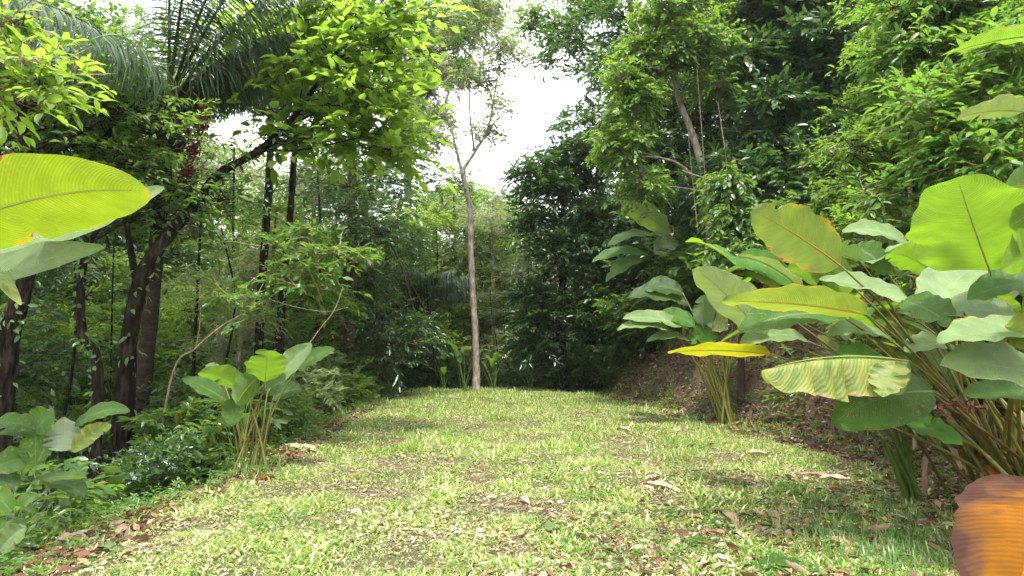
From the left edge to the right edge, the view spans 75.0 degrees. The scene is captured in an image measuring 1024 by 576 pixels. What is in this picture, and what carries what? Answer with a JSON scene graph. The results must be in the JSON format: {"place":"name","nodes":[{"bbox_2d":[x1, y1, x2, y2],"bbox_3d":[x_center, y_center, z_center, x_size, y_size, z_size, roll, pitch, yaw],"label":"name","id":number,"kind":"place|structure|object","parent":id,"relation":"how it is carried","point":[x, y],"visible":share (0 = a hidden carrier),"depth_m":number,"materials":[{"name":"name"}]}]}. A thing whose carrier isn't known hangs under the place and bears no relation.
{"place":"outdoors","nodes":[
{"label":"outdoors","id":0,"kind":"place"},
{"bbox_2d":[2,0,861,289],"label":"sky","id":1,"kind":"structure","parent":0,"point":[533,100],"materials":[{"name":"white"}]},
{"bbox_2d":[0,340,1005,575],"bbox_3d":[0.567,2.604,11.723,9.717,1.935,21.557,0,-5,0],"label":"grass","id":2,"kind":"structure","parent":0,"point":[436,497],"depth_m":6.45,"materials":[{"name":"green plant"}]},
{"bbox_2d":[16,216,1018,575],"bbox_3d":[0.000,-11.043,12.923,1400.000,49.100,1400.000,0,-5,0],"label":"ground","id":3,"kind":"structure","parent":0,"point":[756,380],"depth_m":7.41,"materials":[{"name":"green plant"}]},
{"bbox_2d":[6,238,99,505],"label":"thin tree","id":4,"kind":"object","parent":3,"relation":"on","point":[71,375],"visible":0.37,"depth_m":10.46,"materials":[{"name":"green plant"}]},
{"bbox_2d":[18,317,90,490],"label":"forest tree","id":5,"kind":"object","parent":3,"relation":"on","point":[27,346],"visible":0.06,"depth_m":13.21,"materials":[{"name":"green plant"}]},
{"bbox_2d":[0,464,116,554],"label":"broad leaved plant","id":6,"kind":"object","parent":3,"relation":"on","point":[21,499],"visible":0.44,"depth_m":6.28,"materials":[{"name":"green plant"}]},
{"bbox_2d":[0,0,117,150],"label":"tree leaves","id":7,"kind":"object","parent":3,"relation":"on","point":[26,89],"visible":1,"depth_m":4.76,"materials":[{"name":"green plant"}]},
{"bbox_2d":[0,401,129,553],"bbox_3d":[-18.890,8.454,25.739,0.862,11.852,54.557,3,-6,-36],"label":"broad leaved plant","id":8,"kind":"object","parent":3,"relation":"on","point":[34,448],"visible":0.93,"depth_m":4.92,"materials":[{"name":"green plant"}]},
{"bbox_2d":[0,464,139,534],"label":"broad leaved plant","id":9,"kind":"object","parent":3,"relation":"on","point":[64,503],"visible":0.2,"depth_m":7.01,"materials":[{"name":"green plant"}]},
{"bbox_2d":[0,153,164,304],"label":"broad leaved plant","id":10,"kind":"object","parent":3,"relation":"on","point":[50,204],"visible":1,"depth_m":3.09,"materials":[{"name":"green plant"}]},
{"bbox_2d":[3,298,165,475],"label":"forest tree","id":11,"kind":"object","parent":3,"relation":"on","point":[84,383],"visible":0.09,"depth_m":14.94,"materials":[{"name":"green plant"}]},
{"bbox_2d":[13,388,197,516],"bbox_3d":[-6.325,2.839,9.844,2.928,2.818,3.703,-4,-6,39],"label":"shrub","id":12,"kind":"object","parent":3,"relation":"on","point":[60,456],"visible":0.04,"depth_m":9.19,"materials":[{"name":"green plant"}]},
{"bbox_2d":[0,0,214,451],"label":"dark trunked tree","id":13,"kind":"object","parent":3,"relation":"on","point":[13,321],"visible":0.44,"depth_m":8.53,"materials":[{"name":"green plant"}]},
{"bbox_2d":[66,465,154,512],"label":"broad leaved plant","id":14,"kind":"object","parent":3,"relation":"on","point":[111,470],"visible":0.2,"depth_m":7.10,"materials":[{"name":"green plant"}]},
{"bbox_2d":[0,0,226,513],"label":"forest tree","id":15,"kind":"object","parent":3,"relation":"on","point":[43,374],"visible":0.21,"depth_m":10.92,"materials":[{"name":"green plant"}]},
{"bbox_2d":[56,220,170,453],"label":"thin tree","id":16,"kind":"object","parent":3,"relation":"on","point":[112,315],"visible":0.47,"depth_m":12.96,"materials":[{"name":"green plant"}]},
{"bbox_2d":[3,0,227,414],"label":"forest tree","id":17,"kind":"object","parent":3,"relation":"on","point":[133,32],"visible":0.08,"depth_m":16.39,"materials":[{"name":"green plant"}]},
{"bbox_2d":[56,449,201,522],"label":"shrub","id":18,"kind":"object","parent":3,"relation":"on","point":[90,512],"visible":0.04,"depth_m":7.89,"materials":[{"name":"green plant"}]},
{"bbox_2d":[1,116,266,416],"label":"forest tree","id":19,"kind":"object","parent":3,"relation":"on","point":[140,248],"visible":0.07,"depth_m":17.64,"materials":[{"name":"green plant"}]},
{"bbox_2d":[58,244,217,442],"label":"forest tree","id":20,"kind":"object","parent":3,"relation":"on","point":[159,342],"visible":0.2,"depth_m":13.66,"materials":[{"name":"green plant"}]},
{"bbox_2d":[0,27,284,517],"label":"dark trunked tree","id":21,"kind":"object","parent":3,"relation":"on","point":[96,369],"visible":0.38,"depth_m":9.04,"materials":[{"name":"green plant"}]},
{"bbox_2d":[76,425,215,504],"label":"shrub","id":22,"kind":"object","parent":3,"relation":"on","point":[144,455],"visible":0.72,"depth_m":7.49,"materials":[{"name":"green plant"}]},
{"bbox_2d":[0,0,328,494],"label":"tree","id":23,"kind":"object","parent":3,"relation":"on","point":[192,85],"visible":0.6,"depth_m":9.80,"materials":[{"name":"green plant"}]},
{"bbox_2d":[56,121,308,335],"bbox_3d":[-11.765,0.911,21.666,8.711,15.380,9.023,-3,-5,32],"label":"forest tree","id":24,"kind":"object","parent":3,"relation":"on","point":[249,140],"visible":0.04,"depth_m":21.48,"materials":[{"name":"green plant"}]},
{"bbox_2d":[0,373,383,558],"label":"undergrowth","id":25,"kind":"object","parent":3,"relation":"on","point":[30,510],"visible":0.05,"depth_m":6.52,"materials":[{"name":"green plant"}]},
{"bbox_2d":[153,195,230,392],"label":"thin tree","id":26,"kind":"object","parent":3,"relation":"on","point":[195,321],"visible":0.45,"depth_m":13.91,"materials":[{"name":"green plant"}]},
{"bbox_2d":[103,386,293,485],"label":"shrub","id":27,"kind":"object","parent":3,"relation":"on","point":[150,419],"visible":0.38,"depth_m":8.86,"materials":[{"name":"green plant"}]},
{"bbox_2d":[151,278,246,407],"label":"forest tree","id":28,"kind":"object","parent":3,"relation":"on","point":[187,317],"visible":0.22,"depth_m":15.65,"materials":[{"name":"green plant"}]},
{"bbox_2d":[104,139,322,422],"bbox_3d":[-8.485,1.315,18.723,6.689,11.810,6.928,2,-5,-18],"label":"forest tree","id":29,"kind":"object","parent":3,"relation":"on","point":[244,166],"visible":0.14,"depth_m":18.92,"materials":[{"name":"green plant"}]},
{"bbox_2d":[163,227,280,377],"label":"thin tree","id":30,"kind":"object","parent":3,"relation":"on","point":[234,310],"visible":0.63,"depth_m":11.49,"materials":[{"name":"green plant"}]},
{"bbox_2d":[136,358,309,465],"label":"shrub","id":31,"kind":"object","parent":3,"relation":"on","point":[195,394],"visible":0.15,"depth_m":9.78,"materials":[{"name":"green plant"}]},
{"bbox_2d":[182,384,282,465],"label":"broad leaved plant","id":32,"kind":"object","parent":3,"relation":"on","point":[244,419],"visible":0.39,"depth_m":8.83,"materials":[{"name":"green plant"}]},
{"bbox_2d":[160,244,316,416],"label":"forest tree","id":33,"kind":"object","parent":3,"relation":"on","point":[237,357],"visible":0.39,"depth_m":13.21,"materials":[{"name":"green plant"}]},
{"bbox_2d":[205,418,290,460],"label":"shrub","id":34,"kind":"object","parent":3,"relation":"on","point":[250,437],"visible":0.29,"depth_m":9.31,"materials":[{"name":"green plant"}]},
{"bbox_2d":[167,357,347,446],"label":"shrub","id":35,"kind":"object","parent":3,"relation":"on","point":[282,403],"visible":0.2,"depth_m":10.17,"materials":[{"name":"green plant"}]},
{"bbox_2d":[182,343,334,475],"bbox_3d":[-3.038,1.415,7.891,1.620,1.526,0.936,-1,-5,11],"label":"broad leaved plant","id":36,"kind":"object","parent":3,"relation":"on","point":[273,371],"visible":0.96,"depth_m":7.79,"materials":[{"name":"green plant"}]},
{"bbox_2d":[156,0,360,355],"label":"dark trunked tree","id":37,"kind":"object","parent":3,"relation":"on","point":[263,258],"visible":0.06,"depth_m":13.12,"materials":[{"name":"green plant"}]},
{"bbox_2d":[177,190,364,399],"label":"forest tree","id":38,"kind":"object","parent":3,"relation":"on","point":[247,342],"visible":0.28,"depth_m":14.91,"materials":[{"name":"green plant"}]},
{"bbox_2d":[160,215,383,441],"bbox_3d":[-3.379,1.258,9.570,2.813,4.906,2.037,-3,-5,31],"label":"sapling","id":39,"kind":"object","parent":3,"relation":"on","point":[303,268],"visible":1,"depth_m":9.40,"materials":[{"name":"green plant"}]},
{"bbox_2d":[229,344,348,420],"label":"shrub","id":40,"kind":"object","parent":3,"relation":"on","point":[322,392],"visible":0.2,"depth_m":13.56,"materials":[{"name":"green plant"}]},
{"bbox_2d":[103,0,479,512],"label":"leaning tree","id":41,"kind":"object","parent":3,"relation":"on","point":[336,34],"visible":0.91,"depth_m":10.37,"materials":[{"name":"green plant"}]},
{"bbox_2d":[194,131,404,341],"bbox_3d":[-7.220,0.722,24.010,8.399,14.535,7.078,0,-5,0],"label":"forest tree","id":42,"kind":"object","parent":3,"relation":"on","point":[259,187],"visible":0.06,"depth_m":23.64,"materials":[{"name":"green plant"}]},
{"bbox_2d":[209,0,430,354],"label":"dark trunked tree","id":43,"kind":"object","parent":3,"relation":"on","point":[280,344],"visible":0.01,"depth_m":13.57,"materials":[{"name":"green plant"}]},
{"bbox_2d":[254,226,400,384],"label":"forest tree","id":44,"kind":"object","parent":3,"relation":"on","point":[352,308],"visible":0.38,"depth_m":16.85,"materials":[{"name":"green plant"}]},
{"bbox_2d":[241,154,415,379],"bbox_3d":[-5.518,0.553,19.412,5.446,9.283,5.258,2,-5,-25],"label":"forest tree","id":45,"kind":"object","parent":3,"relation":"on","point":[302,186],"visible":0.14,"depth_m":19.09,"materials":[{"name":"green plant"}]},
{"bbox_2d":[285,325,375,414],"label":"shrub","id":46,"kind":"object","parent":3,"relation":"on","point":[329,366],"visible":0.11,"depth_m":15.42,"materials":[{"name":"green plant"}]},
{"bbox_2d":[297,361,385,420],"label":"shrub","id":47,"kind":"object","parent":3,"relation":"on","point":[357,396],"visible":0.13,"depth_m":15.31,"materials":[{"name":"green plant"}]},
{"bbox_2d":[300,246,404,367],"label":"forest tree","id":48,"kind":"object","parent":3,"relation":"on","point":[375,329],"visible":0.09,"depth_m":19.48,"materials":[{"name":"green plant"}]},
{"bbox_2d":[206,0,505,406],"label":"forest tree","id":49,"kind":"object","parent":3,"relation":"on","point":[354,220],"visible":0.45,"depth_m":17.34,"materials":[{"name":"green plant"}]},
{"bbox_2d":[270,219,445,386],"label":"forest tree","id":50,"kind":"object","parent":3,"relation":"on","point":[365,321],"visible":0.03,"depth_m":22.49,"materials":[{"name":"green plant"}]},
{"bbox_2d":[321,351,405,405],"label":"shrub","id":51,"kind":"object","parent":3,"relation":"on","point":[374,389],"visible":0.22,"depth_m":16.84,"materials":[{"name":"green plant"}]},
{"bbox_2d":[342,213,445,394],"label":"forest tree","id":52,"kind":"object","parent":3,"relation":"on","point":[402,253],"visible":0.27,"depth_m":20.84,"materials":[{"name":"green plant"}]},
{"bbox_2d":[365,198,477,356],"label":"forest tree","id":53,"kind":"object","parent":3,"relation":"on","point":[428,216],"visible":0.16,"depth_m":24.96,"materials":[{"name":"green plant"}]},
{"bbox_2d":[367,264,480,387],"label":"young palm","id":54,"kind":"object","parent":3,"relation":"on","point":[442,294],"visible":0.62,"depth_m":21.54,"materials":[{"name":"green plant"}]},
{"bbox_2d":[373,183,493,354],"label":"forest tree","id":55,"kind":"object","parent":3,"relation":"on","point":[440,210],"visible":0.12,"depth_m":27.47,"materials":[{"name":"green plant"}]},
{"bbox_2d":[406,345,472,388],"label":"shrub","id":56,"kind":"object","parent":3,"relation":"on","point":[441,360],"visible":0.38,"depth_m":22.32,"materials":[{"name":"green plant"}]},
{"bbox_2d":[369,0,517,265],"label":"canopy tree","id":57,"kind":"object","parent":3,"relation":"on","point":[428,95],"visible":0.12,"depth_m":28.72,"materials":[{"name":"green plant"}]},
{"bbox_2d":[392,170,516,367],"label":"forest tree","id":58,"kind":"object","parent":3,"relation":"on","point":[422,197],"visible":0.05,"depth_m":32.95,"materials":[{"name":"green plant"}]},
{"bbox_2d":[395,159,523,358],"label":"forest tree","id":59,"kind":"object","parent":3,"relation":"on","point":[451,315],"visible":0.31,"depth_m":26.56,"materials":[{"name":"green plant"}]},
{"bbox_2d":[404,0,532,389],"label":"slender tree","id":60,"kind":"object","parent":3,"relation":"on","point":[505,49],"visible":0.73,"depth_m":20.65,"materials":[{"name":"green plant"}]},
{"bbox_2d":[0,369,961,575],"bbox_3d":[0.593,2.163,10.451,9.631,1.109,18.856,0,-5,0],"label":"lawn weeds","id":61,"kind":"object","parent":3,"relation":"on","point":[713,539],"visible":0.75,"depth_m":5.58,"materials":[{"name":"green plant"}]},
{"bbox_2d":[425,208,545,362],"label":"forest tree","id":62,"kind":"object","parent":3,"relation":"on","point":[486,272],"visible":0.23,"depth_m":27.54,"materials":[{"name":"green plant"}]},
{"bbox_2d":[447,339,527,387],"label":"shrub","id":63,"kind":"object","parent":3,"relation":"on","point":[485,370],"visible":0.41,"depth_m":22.14,"materials":[{"name":"green plant"}]},
{"bbox_2d":[0,362,975,575],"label":"weeds","id":64,"kind":"object","parent":3,"relation":"on","point":[19,559],"visible":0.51,"depth_m":6.60,"materials":[{"name":"green plant"}]},
{"bbox_2d":[446,188,541,352],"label":"forest tree","id":65,"kind":"object","parent":3,"relation":"on","point":[487,202],"visible":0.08,"depth_m":31.40,"materials":[{"name":"green plant"}]},
{"bbox_2d":[429,186,570,380],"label":"forest tree","id":66,"kind":"object","parent":3,"relation":"on","point":[490,217],"visible":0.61,"depth_m":25.78,"materials":[{"name":"green plant"}]},
{"bbox_2d":[0,272,1008,575],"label":"leaf litter","id":67,"kind":"object","parent":3,"relation":"on","point":[938,496],"visible":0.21,"depth_m":6.42,"materials":[{"name":"brown plant"}]},
{"bbox_2d":[500,351,573,389],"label":"shrub","id":68,"kind":"object","parent":3,"relation":"on","point":[515,382],"visible":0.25,"depth_m":21.35,"materials":[{"name":"green plant"}]},
{"bbox_2d":[526,332,601,391],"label":"shrub","id":69,"kind":"object","parent":3,"relation":"on","point":[579,350],"visible":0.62,"depth_m":20.51,"materials":[{"name":"green plant"}]},
{"bbox_2d":[501,0,649,276],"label":"spreading tree","id":70,"kind":"object","parent":3,"relation":"on","point":[534,19],"visible":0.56,"depth_m":23.64,"materials":[{"name":"green plant"}]},
{"bbox_2d":[495,130,657,392],"bbox_3d":[2.120,-0.775,20.442,5.345,8.224,3.395,0,-5,0],"label":"dark rounded tree","id":71,"kind":"object","parent":3,"relation":"on","point":[558,171],"visible":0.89,"depth_m":19.92,"materials":[{"name":"green plant"}]},
{"bbox_2d":[517,123,638,373],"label":"forest tree","id":72,"kind":"object","parent":3,"relation":"on","point":[568,263],"visible":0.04,"depth_m":27.06,"materials":[{"name":"green plant"}]},
{"bbox_2d":[553,338,627,392],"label":"shrub","id":73,"kind":"object","parent":3,"relation":"on","point":[593,387],"visible":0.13,"depth_m":22.32,"materials":[{"name":"green plant"}]},
{"bbox_2d":[574,345,628,392],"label":"shrub","id":74,"kind":"object","parent":3,"relation":"on","point":[614,365],"visible":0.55,"depth_m":21.50,"materials":[{"name":"green plant"}]},
{"bbox_2d":[580,296,680,368],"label":"shrub","id":75,"kind":"object","parent":3,"relation":"on","point":[622,339],"visible":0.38,"depth_m":18.63,"materials":[{"name":"green plant"}]},
{"bbox_2d":[576,285,693,363],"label":"shrub","id":76,"kind":"object","parent":3,"relation":"on","point":[627,302],"visible":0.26,"depth_m":18.33,"materials":[{"name":"green plant"}]},
{"bbox_2d":[592,201,704,335],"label":"banana plant","id":77,"kind":"object","parent":3,"relation":"on","point":[655,221],"visible":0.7,"depth_m":16.84,"materials":[{"name":"green plant"}]},
{"bbox_2d":[515,0,782,295],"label":"forest tree","id":78,"kind":"object","parent":3,"relation":"on","point":[609,37],"visible":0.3,"depth_m":21.02,"materials":[{"name":"green plant"}]},
{"bbox_2d":[573,30,758,287],"bbox_3d":[4.913,-3.115,19.433,5.504,8.671,6.831,4,-6,-44],"label":"forest tree","id":79,"kind":"object","parent":3,"relation":"on","point":[661,138],"visible":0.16,"depth_m":18.98,"materials":[{"name":"green plant"}]},
{"bbox_2d":[581,0,757,332],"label":"vine covered tree","id":80,"kind":"object","parent":3,"relation":"on","point":[667,45],"visible":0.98,"depth_m":15.15,"materials":[{"name":"green plant"}]},
{"bbox_2d":[601,154,759,310],"bbox_3d":[4.708,-1.230,17.382,5.258,4.001,4.158,2,-5,-25],"label":"shrub","id":81,"kind":"object","parent":3,"relation":"on","point":[686,210],"visible":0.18,"depth_m":16.90,"materials":[{"name":"green plant"}]},
{"bbox_2d":[617,275,745,423],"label":"broad leaved plant","id":82,"kind":"object","parent":3,"relation":"on","point":[663,288],"visible":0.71,"depth_m":12.61,"materials":[{"name":"green plant"}]},
{"bbox_2d":[649,233,737,300],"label":"shrub","id":83,"kind":"object","parent":3,"relation":"on","point":[681,282],"visible":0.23,"depth_m":16.47,"materials":[{"name":"green plant"}]},
{"bbox_2d":[658,197,768,284],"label":"shrub","id":84,"kind":"object","parent":3,"relation":"on","point":[695,263],"visible":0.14,"depth_m":15.73,"materials":[{"name":"green plant"}]},
{"bbox_2d":[588,0,865,171],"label":"forest tree","id":85,"kind":"object","parent":3,"relation":"on","point":[708,115],"visible":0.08,"depth_m":19.47,"materials":[{"name":"green plant"}]},
{"bbox_2d":[689,158,767,406],"bbox_3d":[4.202,-0.214,12.631,1.577,4.962,1.575,0,-5,0],"label":"climbing creeper","id":86,"kind":"object","parent":3,"relation":"on","point":[729,185],"visible":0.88,"depth_m":12.63,"materials":[{"name":"green plant"}]},
{"bbox_2d":[677,0,892,215],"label":"tall dark tree","id":87,"kind":"object","parent":3,"relation":"on","point":[789,106],"visible":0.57,"depth_m":15.32,"materials":[{"name":"green plant"}]},
{"bbox_2d":[713,128,901,237],"bbox_3d":[6.867,-1.815,14.505,4.849,3.690,3.834,3,-5,-29],"label":"shrub","id":88,"kind":"object","parent":3,"relation":"on","point":[751,158],"visible":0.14,"depth_m":14.20,"materials":[{"name":"green plant"}]},
{"bbox_2d":[598,263,1023,419],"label":"undergrowth","id":89,"kind":"object","parent":3,"relation":"on","point":[776,396],"visible":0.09,"depth_m":13.01,"materials":[{"name":"green plant"}]},
{"bbox_2d":[763,164,902,244],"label":"shrub","id":90,"kind":"object","parent":3,"relation":"on","point":[809,189],"visible":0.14,"depth_m":12.48,"materials":[{"name":"green plant"}]},
{"bbox_2d":[668,23,1023,497],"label":"broad leaved plant","id":91,"kind":"object","parent":3,"relation":"on","point":[964,235],"visible":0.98,"depth_m":5.24,"materials":[{"name":"green plant"}]},
{"bbox_2d":[792,93,902,219],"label":"shrub","id":92,"kind":"object","parent":3,"relation":"on","point":[839,114],"visible":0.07,"depth_m":13.66,"materials":[{"name":"green plant"}]},
{"bbox_2d":[803,319,907,437],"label":"broad leaved plant","id":93,"kind":"object","parent":3,"relation":"on","point":[831,343],"visible":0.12,"depth_m":9.46,"materials":[{"name":"green plant"}]},
{"bbox_2d":[803,269,908,356],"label":"shrub","id":94,"kind":"object","parent":3,"relation":"on","point":[856,333],"visible":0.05,"depth_m":10.14,"materials":[{"name":"green plant"}]},
{"bbox_2d":[783,96,943,219],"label":"leafy branch tree","id":95,"kind":"object","parent":3,"relation":"on","point":[860,133],"visible":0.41,"depth_m":9.87,"materials":[{"name":"green plant"}]},
{"bbox_2d":[824,187,903,291],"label":"shrub","id":96,"kind":"object","parent":3,"relation":"on","point":[838,212],"visible":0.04,"depth_m":11.31,"materials":[{"name":"green plant"}]},
{"bbox_2d":[715,4,1018,140],"bbox_3d":[9.733,-6.852,17.757,8.626,10.950,6.950,1,-5,-14],"label":"forest tree","id":97,"kind":"object","parent":3,"relation":"on","point":[843,74],"visible":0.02,"depth_m":15.56,"materials":[{"name":"green plant"}]},
{"bbox_2d":[814,0,922,170],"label":"forest tree","id":98,"kind":"object","parent":3,"relation":"on","point":[849,95],"visible":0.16,"depth_m":13.76,"materials":[{"name":"green plant"}]},
{"bbox_2d":[833,56,946,451],"bbox_3d":[4.780,-0.374,8.148,1.556,5.211,1.384,2,-5,-27],"label":"hillside bush","id":99,"kind":"object","parent":3,"relation":"on","point":[876,199],"visible":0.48,"depth_m":8.17,"materials":[{"name":"green plant"}]},
{"bbox_2d":[837,173,944,275],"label":"shrub","id":100,"kind":"object","parent":3,"relation":"on","point":[866,237],"visible":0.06,"depth_m":10.93,"materials":[{"name":"green plant"}]},
{"bbox_2d":[870,345,938,503],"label":"broad leaved plant","id":101,"kind":"object","parent":3,"relation":"on","point":[901,463],"visible":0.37,"depth_m":6.25,"materials":[{"name":"green plant"}]},
{"bbox_2d":[824,0,1023,146],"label":"overhanging tree","id":102,"kind":"object","parent":3,"relation":"on","point":[921,38],"visible":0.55,"depth_m":9.59,"materials":[{"name":"green plant"}]},
{"bbox_2d":[852,74,1011,248],"bbox_3d":[7.236,-1.693,10.293,3.639,3.115,4.541,-1,-5,15],"label":"shrub","id":103,"kind":"object","parent":3,"relation":"on","point":[873,77],"visible":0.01,"depth_m":10.11,"materials":[{"name":"green plant"}]},
{"bbox_2d":[863,0,1023,193],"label":"hillside bush","id":104,"kind":"object","parent":3,"relation":"on","point":[961,147],"visible":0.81,"depth_m":7.63,"materials":[{"name":"green plant"}]},
{"bbox_2d":[869,291,1018,457],"bbox_3d":[5.011,0.905,7.370,2.013,2.062,2.000,-2,-5,24],"label":"broad leaved plant","id":105,"kind":"object","parent":3,"relation":"on","point":[933,357],"visible":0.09,"depth_m":7.21,"materials":[{"name":"green plant"}]},
{"bbox_2d":[950,474,1023,575],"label":"leaf","id":106,"kind":"object","parent":3,"relation":"on","point":[987,537],"visible":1,"depth_m":2.94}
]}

